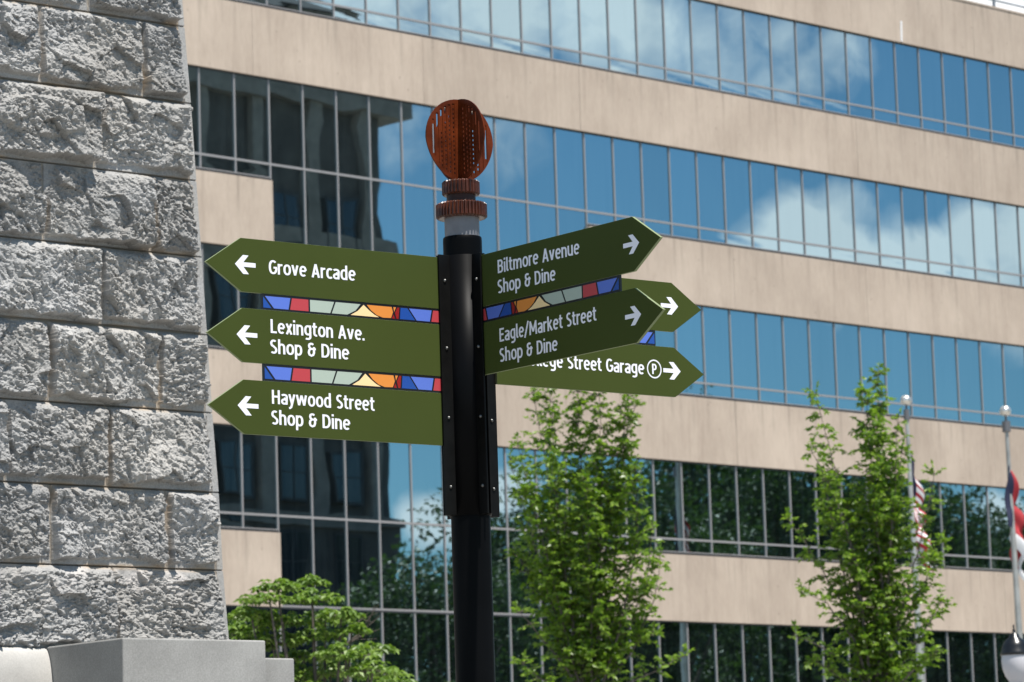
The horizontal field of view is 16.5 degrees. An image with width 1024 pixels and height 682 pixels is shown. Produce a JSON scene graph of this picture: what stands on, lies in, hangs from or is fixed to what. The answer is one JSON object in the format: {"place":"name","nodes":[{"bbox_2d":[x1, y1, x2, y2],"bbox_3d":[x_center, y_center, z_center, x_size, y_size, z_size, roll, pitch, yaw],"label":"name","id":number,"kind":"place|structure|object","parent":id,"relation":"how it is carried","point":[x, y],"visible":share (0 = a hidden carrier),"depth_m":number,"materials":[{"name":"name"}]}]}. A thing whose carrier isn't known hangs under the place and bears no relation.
{"place":"outdoors","nodes":[
{"label":"outdoors","id":0,"kind":"place"},
{"bbox_2d":[182,0,1023,681],"bbox_3d":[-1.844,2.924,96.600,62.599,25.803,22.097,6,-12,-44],"label":"office building","id":1,"kind":"structure","parent":0,"point":[828,194],"depth_m":87.95,"materials":[{"name":"beige concrete"}]},
{"bbox_2d":[188,65,1023,288],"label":"ribbon window","id":2,"kind":"structure","parent":1,"relation":"in","point":[220,141],"depth_m":85.06,"materials":[{"name":"blue glass"}]},
{"bbox_2d":[200,242,1023,429],"bbox_3d":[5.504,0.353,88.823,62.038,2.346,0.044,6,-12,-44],"label":"ribbon window","id":3,"kind":"structure","parent":1,"relation":"in","point":[716,349],"depth_m":91.45,"materials":[{"name":"blue glass"}]},
{"bbox_2d":[213,423,1023,616],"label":"ribbon window","id":4,"kind":"structure","parent":1,"relation":"in","point":[256,483],"depth_m":81.06,"materials":[{"name":"black glass"}]},
{"bbox_2d":[226,605,1023,681],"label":"ribbon window","id":5,"kind":"structure","parent":1,"relation":"in","point":[427,656],"depth_m":86.33,"materials":[{"name":"black glass"}]},
{"bbox_2d":[228,0,1023,149],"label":"ribbon window","id":6,"kind":"structure","parent":1,"relation":"in","point":[443,20],"depth_m":90.45,"materials":[{"name":"blue glass"}]},
{"bbox_2d":[969,0,1023,12],"label":"sky","id":7,"kind":"structure","parent":0,"point":[988,2],"materials":[{"name":"white"}]},
{"label":"ground","id":8,"kind":"structure","parent":0,"visible":0},
{"bbox_2d":[0,0,293,681],"bbox_3d":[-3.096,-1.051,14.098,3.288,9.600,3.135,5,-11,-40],"label":"granite monument","id":9,"kind":"object","parent":8,"relation":"on","point":[111,565],"visible":1,"depth_m":13.77,"materials":[{"name":"stone"}]},
{"bbox_2d":[227,573,416,681],"bbox_3d":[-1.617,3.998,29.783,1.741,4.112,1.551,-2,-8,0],"label":"dogwood tree","id":10,"kind":"object","parent":8,"relation":"on","point":[272,620],"visible":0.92,"depth_m":29.79,"materials":[{"name":"green plant"}]},
{"bbox_2d":[204,99,703,681],"bbox_3d":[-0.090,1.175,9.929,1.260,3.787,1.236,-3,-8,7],"label":"direction signpost","id":11,"kind":"object","parent":8,"relation":"on","point":[336,343],"visible":1,"depth_m":9.93,"materials":[{"name":"green metal"}]},
{"bbox_2d":[504,387,694,681],"bbox_3d":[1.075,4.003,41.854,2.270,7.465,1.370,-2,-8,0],"label":"young tree","id":12,"kind":"object","parent":8,"relation":"on","point":[589,648],"visible":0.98,"depth_m":41.88,"materials":[{"name":"green plant"}]},
{"bbox_2d":[780,362,956,681],"bbox_3d":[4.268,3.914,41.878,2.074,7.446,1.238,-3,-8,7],"label":"young tree","id":13,"kind":"object","parent":8,"relation":"on","point":[871,640],"visible":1,"depth_m":41.93,"materials":[{"name":"green plant"}]},
{"bbox_2d":[900,395,924,681],"bbox_3d":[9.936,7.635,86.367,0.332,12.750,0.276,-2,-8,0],"label":"flagpole","id":14,"kind":"object","parent":8,"relation":"on","point":[905,399],"visible":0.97,"depth_m":86.83,"materials":[{"name":"silver metal"}]},
{"bbox_2d":[911,454,932,571],"bbox_3d":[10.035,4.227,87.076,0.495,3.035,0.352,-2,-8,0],"label":"striped flag","id":15,"kind":"object","parent":14,"relation":"attached to","point":[918,492],"visible":0.66,"depth_m":86.99,"materials":[{"name":"red fabric"}]},
{"bbox_2d":[1000,405,1022,638],"bbox_3d":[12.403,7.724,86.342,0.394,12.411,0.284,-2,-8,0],"label":"flagpole","id":16,"kind":"object","parent":8,"relation":"on","point":[1005,410],"visible":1,"depth_m":86.68,"materials":[{"name":"silver metal"}]},
{"bbox_2d":[1005,464,1023,579],"bbox_3d":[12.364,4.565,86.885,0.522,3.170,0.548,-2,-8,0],"label":"blue red flag","id":17,"kind":"object","parent":16,"relation":"attached to","point":[1012,487],"visible":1,"depth_m":86.87,"materials":[{"name":"red fabric"}]},
{"bbox_2d":[1000,624,1023,681],"bbox_3d":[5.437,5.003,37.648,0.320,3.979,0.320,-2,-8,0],"label":"street lamp","id":18,"kind":"object","parent":8,"relation":"on","point":[1012,655],"visible":1,"depth_m":37.77,"materials":[{"name":"white glass"}]}
]}

